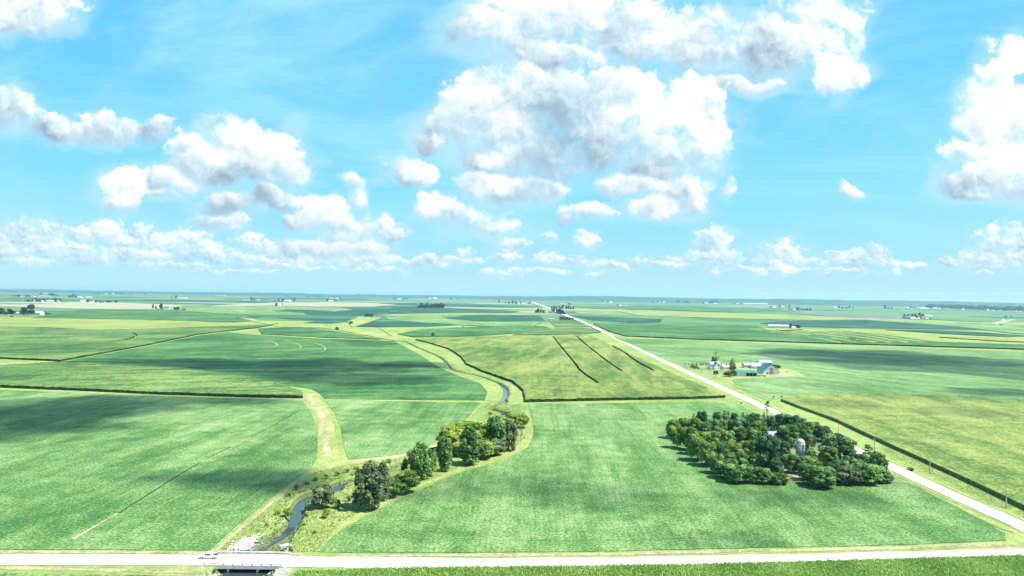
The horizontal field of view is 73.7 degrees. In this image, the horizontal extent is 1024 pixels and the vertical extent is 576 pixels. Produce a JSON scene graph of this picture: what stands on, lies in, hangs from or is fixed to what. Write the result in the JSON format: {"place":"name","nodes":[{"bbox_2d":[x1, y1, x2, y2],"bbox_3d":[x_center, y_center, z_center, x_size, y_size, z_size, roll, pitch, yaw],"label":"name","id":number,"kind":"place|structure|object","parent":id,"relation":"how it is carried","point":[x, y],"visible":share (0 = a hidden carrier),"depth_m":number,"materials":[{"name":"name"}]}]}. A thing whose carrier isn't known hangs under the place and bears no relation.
{"place":"outdoors","nodes":[
{"label":"outdoors","id":0,"kind":"place"},
{"bbox_2d":[0,298,74,301],"bbox_3d":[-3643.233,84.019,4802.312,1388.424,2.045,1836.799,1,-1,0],"label":"soybean field","id":1,"kind":"structure","parent":0,"point":[17,300],"depth_m":4991.65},
{"bbox_2d":[0,573,175,575],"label":"soybean field","id":2,"kind":"structure","parent":0,"point":[15,574],"depth_m":190.67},
{"bbox_2d":[0,302,179,308],"bbox_3d":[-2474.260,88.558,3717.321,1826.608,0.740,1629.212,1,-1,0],"label":"stubble field","id":3,"kind":"structure","parent":0,"point":[94,305],"depth_m":3518.32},
{"bbox_2d":[0,317,250,329],"bbox_3d":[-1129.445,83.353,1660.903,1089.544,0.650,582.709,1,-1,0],"label":"corn field","id":4,"kind":"structure","parent":0,"point":[70,323],"depth_m":1618.62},
{"bbox_2d":[0,323,277,361],"bbox_3d":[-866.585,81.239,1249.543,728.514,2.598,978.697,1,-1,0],"label":"corn field","id":5,"kind":"structure","parent":0,"point":[41,344],"depth_m":1072.37,"materials":[{"name":"plant"}]},
{"bbox_2d":[33,308,251,322],"bbox_3d":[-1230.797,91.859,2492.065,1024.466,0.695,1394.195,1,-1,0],"label":"soybean field","id":6,"kind":"structure","parent":0,"point":[153,314],"depth_m":2201.08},
{"bbox_2d":[71,300,219,301],"bbox_3d":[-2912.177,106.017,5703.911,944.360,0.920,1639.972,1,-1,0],"label":"soybean field","id":7,"kind":"structure","parent":0,"point":[160,300],"depth_m":5552.94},
{"bbox_2d":[0,361,302,397],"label":"corn field","id":8,"kind":"structure","parent":0,"point":[111,377],"depth_m":590.14,"materials":[{"name":"plant"}]},
{"bbox_2d":[0,390,317,550],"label":"soybean field","id":9,"kind":"structure","parent":0,"point":[72,465],"depth_m":312.69,"materials":[{"name":"plant"}]},
{"bbox_2d":[0,289,495,298],"bbox_3d":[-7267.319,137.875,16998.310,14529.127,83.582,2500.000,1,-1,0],"label":"hills","id":10,"kind":"structure","parent":0,"point":[252,294],"depth_m":16263.83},
{"bbox_2d":[213,471,313,551],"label":"path","id":11,"kind":"structure","parent":0,"point":[227,540],"depth_m":246.14,"materials":[{"name":"beige soil"}]},
{"bbox_2d":[179,306,350,314],"bbox_3d":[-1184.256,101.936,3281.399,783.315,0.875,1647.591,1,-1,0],"label":"soybean field","id":12,"kind":"structure","parent":0,"point":[260,310],"depth_m":3174.62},
{"bbox_2d":[69,332,486,400],"bbox_3d":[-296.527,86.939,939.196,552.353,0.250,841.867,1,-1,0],"label":"soybean field","id":13,"kind":"structure","parent":0,"point":[361,369],"depth_m":770.07,"materials":[{"name":"plant"}]},
{"bbox_2d":[208,302,395,306],"bbox_3d":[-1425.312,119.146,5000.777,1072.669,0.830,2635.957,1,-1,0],"label":"stubble field","id":14,"kind":"structure","parent":0,"point":[331,304],"depth_m":4823.09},
{"bbox_2d":[247,297,369,299],"bbox_3d":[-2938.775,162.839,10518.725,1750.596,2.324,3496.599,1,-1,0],"label":"soybean field","id":15,"kind":"structure","parent":0,"point":[317,298],"depth_m":9845.78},
{"bbox_2d":[282,318,351,323],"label":"soybean field","id":16,"kind":"structure","parent":0,"point":[324,320],"depth_m":2021.59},
{"bbox_2d":[308,395,330,455],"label":"path","id":17,"kind":"structure","parent":0,"point":[326,446],"depth_m":404.58,"materials":[{"name":"beige soil"}]},
{"bbox_2d":[259,326,380,339],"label":"soybean field","id":18,"kind":"structure","parent":0,"point":[304,332],"depth_m":1351.90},
{"bbox_2d":[239,317,404,341],"bbox_3d":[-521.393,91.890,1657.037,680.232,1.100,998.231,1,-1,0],"label":"grass","id":19,"kind":"structure","parent":0,"point":[371,334],"depth_m":1511.99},
{"bbox_2d":[303,393,342,471],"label":"grass strip","id":20,"kind":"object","parent":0,"point":[332,460],"depth_m":371.48,"materials":[{"name":"green plant"}]},
{"bbox_2d":[278,309,386,315],"bbox_3d":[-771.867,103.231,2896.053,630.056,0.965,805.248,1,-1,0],"label":"soybean field","id":21,"kind":"structure","parent":0,"point":[314,312],"depth_m":2809.03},
{"bbox_2d":[222,358,506,575],"bbox_3d":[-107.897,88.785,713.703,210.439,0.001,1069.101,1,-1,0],"label":"water","id":22,"kind":"structure","parent":0,"point":[294,521],"depth_m":236.72,"materials":[{"name":"blue liquid"}]},
{"bbox_2d":[325,400,480,459],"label":"soybean field","id":23,"kind":"structure","parent":0,"point":[370,429],"depth_m":426.47,"materials":[{"name":"plant"}]},
{"bbox_2d":[356,321,454,326],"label":"soybean field","id":24,"kind":"structure","parent":0,"point":[393,324],"depth_m":1797.65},
{"bbox_2d":[310,410,530,551],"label":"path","id":25,"kind":"structure","parent":0,"point":[343,524],"depth_m":280.56,"materials":[{"name":"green plant"}]},
{"bbox_2d":[388,306,519,313],"bbox_3d":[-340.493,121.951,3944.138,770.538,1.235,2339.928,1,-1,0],"label":"soybean field","id":26,"kind":"structure","parent":0,"point":[407,310],"depth_m":3482.83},
{"bbox_2d":[379,303,532,307],"bbox_3d":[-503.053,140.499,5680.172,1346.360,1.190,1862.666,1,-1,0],"label":"soybean field","id":27,"kind":"structure","parent":0,"point":[475,305],"depth_m":5488.35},
{"bbox_2d":[384,316,542,325],"bbox_3d":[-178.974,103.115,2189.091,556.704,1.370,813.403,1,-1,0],"label":"corn field","id":28,"kind":"structure","parent":0,"point":[433,319],"depth_m":2043.94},
{"bbox_2d":[398,325,550,337],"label":"soybean field","id":29,"kind":"structure","parent":0,"point":[475,331],"depth_m":1508.51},
{"bbox_2d":[448,315,544,321],"bbox_3d":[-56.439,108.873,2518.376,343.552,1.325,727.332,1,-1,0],"label":"soybean field","id":30,"kind":"structure","parent":0,"point":[513,318],"depth_m":2445.22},
{"bbox_2d":[0,317,1023,575],"bbox_3d":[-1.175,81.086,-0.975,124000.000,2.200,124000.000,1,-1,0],"label":"ground","id":31,"kind":"structure","parent":0,"point":[458,367],"depth_m":333.92,"materials":[{"name":"plant"}]},
{"bbox_2d":[0,550,201,554],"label":"grass verge","id":32,"kind":"object","parent":31,"relation":"on","point":[137,552],"depth_m":208.55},
{"bbox_2d":[0,566,202,573],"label":"grass verge","id":33,"kind":"object","parent":31,"relation":"on","point":[108,570],"depth_m":195.16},
{"bbox_2d":[225,533,262,550],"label":"riprap","id":34,"kind":"object","parent":31,"relation":"on","point":[244,543],"visible":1,"depth_m":216.42,"materials":[{"name":"stone"}]},
{"bbox_2d":[192,551,301,572],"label":"bridge","id":35,"kind":"structure","parent":31,"relation":"on","point":[259,566],"depth_m":199.09,"materials":[{"name":"concrete"}]},
{"bbox_2d":[207,567,296,575],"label":"riprap","id":36,"kind":"object","parent":31,"relation":"on","point":[283,571],"visible":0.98,"depth_m":194.65,"materials":[{"name":"stone"}]},
{"bbox_2d":[310,484,334,506],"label":"leafy tree","id":37,"kind":"object","parent":31,"relation":"on","point":[324,493],"visible":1,"depth_m":253.05,"materials":[{"name":"green plant"}]},
{"bbox_2d":[217,451,438,552],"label":"grass","id":38,"kind":"structure","parent":31,"relation":"on","point":[307,520],"depth_m":247.54,"materials":[{"name":"green plant"}]},
{"bbox_2d":[205,344,510,575],"bbox_3d":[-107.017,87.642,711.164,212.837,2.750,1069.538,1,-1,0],"label":"bank weeds","id":39,"kind":"object","parent":31,"relation":"on","point":[343,485],"visible":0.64,"depth_m":262.75,"materials":[{"name":"green plant"}]},
{"bbox_2d":[347,316,381,326],"bbox_3d":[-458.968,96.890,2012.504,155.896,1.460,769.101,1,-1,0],"label":"grass","id":40,"kind":"structure","parent":31,"relation":"on","point":[358,321],"depth_m":2029.34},
{"bbox_2d":[351,459,385,509],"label":"willow tree","id":41,"kind":"object","parent":31,"relation":"on","point":[372,491],"visible":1,"depth_m":252.27,"materials":[{"name":"green plant"}]},
{"bbox_2d":[377,460,390,500],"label":"poplar tree","id":42,"kind":"object","parent":31,"relation":"on","point":[382,468],"visible":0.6,"depth_m":264.39,"materials":[{"name":"green plant"}]},
{"bbox_2d":[388,477,402,496],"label":"leafy tree","id":43,"kind":"object","parent":31,"relation":"on","point":[395,485],"visible":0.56,"depth_m":268.23,"materials":[{"name":"green plant"}]},
{"bbox_2d":[394,469,420,492],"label":"leafy tree","id":44,"kind":"object","parent":31,"relation":"on","point":[409,478],"visible":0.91,"depth_m":273.57,"materials":[{"name":"green plant"}]},
{"bbox_2d":[406,441,432,479],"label":"tree","id":45,"kind":"object","parent":31,"relation":"on","point":[419,463],"visible":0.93,"depth_m":293.85,"materials":[{"name":"green plant"}]},
{"bbox_2d":[438,437,452,470],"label":"poplar tree","id":46,"kind":"object","parent":31,"relation":"on","point":[445,454],"visible":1,"depth_m":309.65,"materials":[{"name":"green plant"}]},
{"bbox_2d":[435,423,463,445],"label":"leafy tree","id":47,"kind":"object","parent":31,"relation":"on","point":[446,428],"visible":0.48,"depth_m":350.26,"materials":[{"name":"green plant"}]},
{"bbox_2d":[440,430,461,455],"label":"leafy tree","id":48,"kind":"object","parent":31,"relation":"on","point":[453,436],"visible":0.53,"depth_m":337.62,"materials":[{"name":"green plant"}]},
{"bbox_2d":[381,313,552,315],"bbox_3d":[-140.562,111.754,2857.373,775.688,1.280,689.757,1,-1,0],"label":"stubble field","id":49,"kind":"structure","parent":31,"relation":"on","point":[431,314],"depth_m":2903.81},
{"bbox_2d":[457,425,479,464],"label":"poplar tree","id":50,"kind":"object","parent":31,"relation":"on","point":[468,448],"visible":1,"depth_m":321.15,"materials":[{"name":"green plant"}]},
{"bbox_2d":[477,439,495,457],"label":"leafy tree","id":51,"kind":"object","parent":31,"relation":"on","point":[487,447],"visible":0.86,"depth_m":333.19,"materials":[{"name":"green plant"}]},
{"bbox_2d":[489,438,505,454],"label":"leafy tree","id":52,"kind":"object","parent":31,"relation":"on","point":[500,444],"visible":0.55,"depth_m":341.91,"materials":[{"name":"green plant"}]},
{"bbox_2d":[487,414,510,449],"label":"willow tree","id":53,"kind":"object","parent":31,"relation":"on","point":[496,425],"visible":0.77,"depth_m":349.38,"materials":[{"name":"green plant"}]},
{"bbox_2d":[500,418,518,450],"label":"willow tree","id":54,"kind":"object","parent":31,"relation":"on","point":[511,434],"visible":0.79,"depth_m":351.68,"materials":[{"name":"green plant"}]},
{"bbox_2d":[0,292,1023,330],"bbox_3d":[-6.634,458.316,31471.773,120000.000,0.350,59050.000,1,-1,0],"label":"farmland","id":55,"kind":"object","parent":31,"relation":"on","point":[987,317],"depth_m":4970.94,"materials":[{"name":"plant"}]},
{"bbox_2d":[925,304,1023,310],"bbox_3d":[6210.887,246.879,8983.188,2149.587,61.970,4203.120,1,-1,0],"label":"wood","id":56,"kind":"object","parent":55,"relation":"on","point":[985,307],"visible":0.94,"depth_m":8204.64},
{"bbox_2d":[505,412,529,425],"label":"leafy tree","id":57,"kind":"object","parent":31,"relation":"on","point":[521,418],"visible":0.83,"depth_m":412.69,"materials":[{"name":"green plant"}]},
{"bbox_2d":[550,320,590,326],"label":"corn field","id":58,"kind":"structure","parent":31,"relation":"on","point":[565,323],"depth_m":2012.06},
{"bbox_2d":[668,426,682,447],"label":"leafy tree","id":59,"kind":"object","parent":31,"relation":"on","point":[675,435],"visible":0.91,"depth_m":363.73,"materials":[{"name":"green plant"}]},
{"bbox_2d":[342,544,1014,556],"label":"grass verge","id":60,"kind":"object","parent":31,"relation":"on","point":[703,551],"depth_m":215.51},
{"bbox_2d":[685,436,705,460],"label":"leafy tree","id":61,"kind":"object","parent":31,"relation":"on","point":[693,444],"visible":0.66,"depth_m":335.50,"materials":[{"name":"green plant"}]},
{"bbox_2d":[698,441,717,465],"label":"leafy tree","id":62,"kind":"object","parent":31,"relation":"on","point":[706,448],"visible":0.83,"depth_m":324.67,"materials":[{"name":"green plant"}]},
{"bbox_2d":[706,430,720,442],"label":"leafy tree","id":63,"kind":"object","parent":31,"relation":"on","point":[714,435],"visible":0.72,"depth_m":357.38,"materials":[{"name":"green plant"}]},
{"bbox_2d":[709,453,723,470],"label":"leafy tree","id":64,"kind":"object","parent":31,"relation":"on","point":[715,457],"visible":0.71,"depth_m":312.32,"materials":[{"name":"green plant"}]},
{"bbox_2d":[712,458,731,477],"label":"leafy tree","id":65,"kind":"object","parent":31,"relation":"on","point":[721,464],"visible":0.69,"depth_m":303.62,"materials":[{"name":"green plant"}]},
{"bbox_2d":[715,441,729,454],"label":"leafy tree","id":66,"kind":"object","parent":31,"relation":"on","point":[722,448],"visible":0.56,"depth_m":324.53,"materials":[{"name":"green plant"}]},
{"bbox_2d":[720,429,735,443],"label":"leafy tree","id":67,"kind":"object","parent":31,"relation":"on","point":[726,436],"visible":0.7,"depth_m":357.66,"materials":[{"name":"green plant"}]},
{"bbox_2d":[724,463,747,481],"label":"leafy tree","id":68,"kind":"object","parent":31,"relation":"on","point":[739,472],"visible":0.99,"depth_m":295.94,"materials":[{"name":"green plant"}]},
{"bbox_2d":[732,426,747,443],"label":"leafy tree","id":69,"kind":"object","parent":31,"relation":"on","point":[740,435],"visible":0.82,"depth_m":365.78,"materials":[{"name":"green plant"}]},
{"bbox_2d":[735,450,749,464],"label":"leafy tree","id":70,"kind":"object","parent":31,"relation":"on","point":[742,456],"visible":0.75,"depth_m":313.71,"materials":[{"name":"green plant"}]},
{"bbox_2d":[742,464,758,482],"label":"leafy tree","id":71,"kind":"object","parent":31,"relation":"on","point":[750,470],"visible":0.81,"depth_m":295.37,"materials":[{"name":"green plant"}]},
{"bbox_2d":[746,427,761,440],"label":"leafy tree","id":72,"kind":"object","parent":31,"relation":"on","point":[753,433],"visible":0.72,"depth_m":363.81,"materials":[{"name":"green plant"}]},
{"bbox_2d":[748,451,761,466],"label":"leafy tree","id":73,"kind":"object","parent":31,"relation":"on","point":[753,456],"visible":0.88,"depth_m":314.25,"materials":[{"name":"green plant"}]},
{"bbox_2d":[749,420,768,435],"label":"leafy tree","id":74,"kind":"object","parent":31,"relation":"on","point":[761,425],"visible":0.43,"depth_m":381.77,"materials":[{"name":"green plant"}]},
{"bbox_2d":[753,466,771,482],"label":"leafy tree","id":75,"kind":"object","parent":31,"relation":"on","point":[762,474],"visible":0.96,"depth_m":295.22,"materials":[{"name":"green plant"}]},
{"bbox_2d":[749,431,780,470],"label":"tree","id":76,"kind":"object","parent":31,"relation":"on","point":[766,443],"visible":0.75,"depth_m":313.58,"materials":[{"name":"green plant"}]},
{"bbox_2d":[768,459,784,472],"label":"leafy tree","id":77,"kind":"object","parent":31,"relation":"on","point":[774,465],"visible":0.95,"depth_m":306.12,"materials":[{"name":"green plant"}]},
{"bbox_2d":[776,441,790,457],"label":"leafy tree","id":78,"kind":"object","parent":31,"relation":"on","point":[784,448],"visible":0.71,"depth_m":340.05,"materials":[{"name":"green plant"}]},
{"bbox_2d":[776,424,799,444],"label":"leafy tree","id":79,"kind":"object","parent":31,"relation":"on","point":[790,432],"visible":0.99,"depth_m":369.78,"materials":[{"name":"green plant"}]},
{"bbox_2d":[781,453,796,472],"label":"leafy tree","id":80,"kind":"object","parent":31,"relation":"on","point":[788,460],"visible":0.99,"depth_m":314.53,"materials":[{"name":"green plant"}]},
{"bbox_2d":[802,432,816,448],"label":"leafy tree","id":81,"kind":"object","parent":31,"relation":"on","point":[808,438],"visible":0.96,"depth_m":364.66,"materials":[{"name":"green plant"}]},
{"bbox_2d":[801,464,836,486],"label":"round tree","id":82,"kind":"object","parent":31,"relation":"on","point":[817,475],"visible":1,"depth_m":290.21,"materials":[{"name":"green plant"}]},
{"bbox_2d":[812,424,832,440],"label":"leafy tree","id":83,"kind":"object","parent":31,"relation":"on","point":[820,431],"visible":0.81,"depth_m":385.12,"materials":[{"name":"green plant"}]},
{"bbox_2d":[817,445,838,463],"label":"leafy tree","id":84,"kind":"object","parent":31,"relation":"on","point":[827,454],"visible":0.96,"depth_m":329.07,"materials":[{"name":"green plant"}]},
{"bbox_2d":[822,432,857,459],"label":"tree","id":85,"kind":"object","parent":31,"relation":"on","point":[843,444],"visible":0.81,"depth_m":333.19,"materials":[{"name":"green plant"}]},
{"bbox_2d":[667,366,1022,531],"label":"grass verge","id":86,"kind":"object","parent":31,"relation":"on","point":[930,490],"depth_m":293.19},
{"bbox_2d":[836,464,861,483],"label":"leafy tree","id":87,"kind":"object","parent":31,"relation":"on","point":[854,474],"visible":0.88,"depth_m":295.46,"materials":[{"name":"green plant"}]},
{"bbox_2d":[853,461,883,483],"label":"leafy tree","id":88,"kind":"object","parent":31,"relation":"on","point":[868,471],"visible":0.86,"depth_m":295.71,"materials":[{"name":"green plant"}]},
{"bbox_2d":[870,451,888,470],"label":"leafy tree","id":89,"kind":"object","parent":31,"relation":"on","point":[879,459],"visible":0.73,"depth_m":311.42,"materials":[{"name":"green plant"}]},
{"bbox_2d":[764,402,1023,520],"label":"grass verge","id":90,"kind":"object","parent":31,"relation":"on","point":[956,490],"depth_m":299.96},
{"bbox_2d":[880,444,1023,517],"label":"grass","id":91,"kind":"structure","parent":31,"relation":"on","point":[933,473],"depth_m":311.75,"materials":[{"name":"green plant"}]},
{"bbox_2d":[0,549,1023,567],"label":"road","id":92,"kind":"structure","parent":0,"point":[112,559],"depth_m":205.47,"materials":[{"name":"asphalt"}]},
{"bbox_2d":[0,0,1023,302],"label":"sky","id":93,"kind":"structure","parent":0,"point":[724,149],"materials":[{"name":"blue"}]},
{"bbox_2d":[514,327,599,334],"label":"corn field","id":94,"kind":"structure","parent":0,"point":[562,331],"depth_m":1540.00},
{"bbox_2d":[415,333,724,401],"bbox_3d":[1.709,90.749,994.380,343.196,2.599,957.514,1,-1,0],"label":"corn field","id":95,"kind":"structure","parent":0,"point":[538,368],"depth_m":737.76,"materials":[{"name":"plant"}]},
{"bbox_2d":[574,311,636,315],"bbox_3d":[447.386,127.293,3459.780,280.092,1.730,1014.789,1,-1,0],"label":"soybean field","id":96,"kind":"structure","parent":0,"point":[608,313],"depth_m":3346.29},
{"bbox_2d":[496,296,735,302],"bbox_3d":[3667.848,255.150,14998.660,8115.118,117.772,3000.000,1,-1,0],"label":"hills","id":97,"kind":"structure","parent":0,"point":[610,299],"depth_m":14080.81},
{"bbox_2d":[570,315,661,322],"bbox_3d":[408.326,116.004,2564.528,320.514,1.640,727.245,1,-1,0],"label":"soybean field","id":98,"kind":"structure","parent":0,"point":[621,319],"depth_m":2477.80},
{"bbox_2d":[289,553,1023,575],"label":"corn field","id":99,"kind":"structure","parent":0,"point":[665,570],"depth_m":197.89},
{"bbox_2d":[319,401,1005,552],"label":"soybean field","id":100,"kind":"structure","parent":0,"point":[601,482],"depth_m":261.72,"materials":[{"name":"plant"}]},
{"bbox_2d":[577,305,794,311],"bbox_3d":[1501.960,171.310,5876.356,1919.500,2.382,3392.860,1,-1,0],"label":"soybean field","id":101,"kind":"structure","parent":0,"point":[711,309],"depth_m":5368.33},
{"bbox_2d":[686,362,804,379],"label":"lawn","id":102,"kind":"structure","parent":0,"point":[706,370],"depth_m":753.00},
{"bbox_2d":[756,362,779,374],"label":"barn","id":103,"kind":"structure","parent":0,"point":[766,368],"depth_m":734.09,"materials":[{"name":"white paint"}]},
{"bbox_2d":[733,377,809,400],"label":"soybean field","id":104,"kind":"structure","parent":0,"point":[767,389],"depth_m":627.67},
{"bbox_2d":[682,416,901,485],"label":"grass","id":105,"kind":"structure","parent":0,"point":[896,482],"depth_m":301.55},
{"bbox_2d":[796,439,804,455],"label":"silo","id":106,"kind":"object","parent":105,"relation":"on","point":[800,446],"visible":0.81,"depth_m":340.35,"materials":[{"name":"concrete"}]},
{"bbox_2d":[619,310,981,323],"bbox_3d":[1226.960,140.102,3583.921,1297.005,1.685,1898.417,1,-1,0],"label":"stubble field","id":107,"kind":"structure","parent":0,"point":[712,315],"depth_m":3193.30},
{"bbox_2d":[594,322,1023,349],"bbox_3d":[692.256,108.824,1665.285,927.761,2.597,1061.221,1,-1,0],"label":"corn field","id":108,"kind":"structure","parent":0,"point":[705,331],"depth_m":1473.95,"materials":[{"name":"plant"}]},
{"bbox_2d":[602,331,1023,531],"bbox_3d":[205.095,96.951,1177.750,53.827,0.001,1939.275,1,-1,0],"label":"road","id":109,"kind":"structure","parent":0,"point":[998,515],"depth_m":304.17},
{"bbox_2d":[603,332,1023,400],"bbox_3d":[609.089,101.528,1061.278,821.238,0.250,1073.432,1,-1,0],"label":"soybean field","id":110,"kind":"structure","parent":0,"point":[828,369],"depth_m":864.32,"materials":[{"name":"plant"}]},
{"bbox_2d":[788,312,937,319],"bbox_3d":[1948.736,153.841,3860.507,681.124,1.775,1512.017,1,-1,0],"label":"soybean field","id":111,"kind":"structure","parent":0,"point":[852,315],"depth_m":3752.04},
{"bbox_2d":[760,320,975,329],"bbox_3d":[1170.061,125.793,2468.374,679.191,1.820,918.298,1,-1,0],"label":"soybean field","id":112,"kind":"structure","parent":0,"point":[852,324],"depth_m":2268.68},
{"bbox_2d":[736,299,1023,307],"bbox_3d":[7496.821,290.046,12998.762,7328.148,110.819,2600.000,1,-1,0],"label":"hills","id":113,"kind":"structure","parent":0,"point":[903,303],"depth_m":12274.50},
{"bbox_2d":[781,393,1023,509],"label":"corn field","id":114,"kind":"structure","parent":0,"point":[977,441],"depth_m":423.90,"materials":[{"name":"plant"}]},
{"bbox_2d":[883,320,1023,333],"bbox_3d":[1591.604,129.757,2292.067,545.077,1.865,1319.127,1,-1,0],"label":"soybean field","id":115,"kind":"structure","parent":0,"point":[1009,329],"depth_m":2287.99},
{"bbox_2d":[886,329,1023,336],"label":"soybean field","id":116,"kind":"structure","parent":0,"point":[967,333],"depth_m":1753.42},
{"bbox_2d":[906,483,1012,532],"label":"ditch","id":117,"kind":"object","parent":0,"point":[959,508],"visible":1,"depth_m":265.42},
{"bbox_2d":[939,336,1023,342],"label":"corn field","id":118,"kind":"structure","parent":0,"point":[1000,339],"depth_m":1510.21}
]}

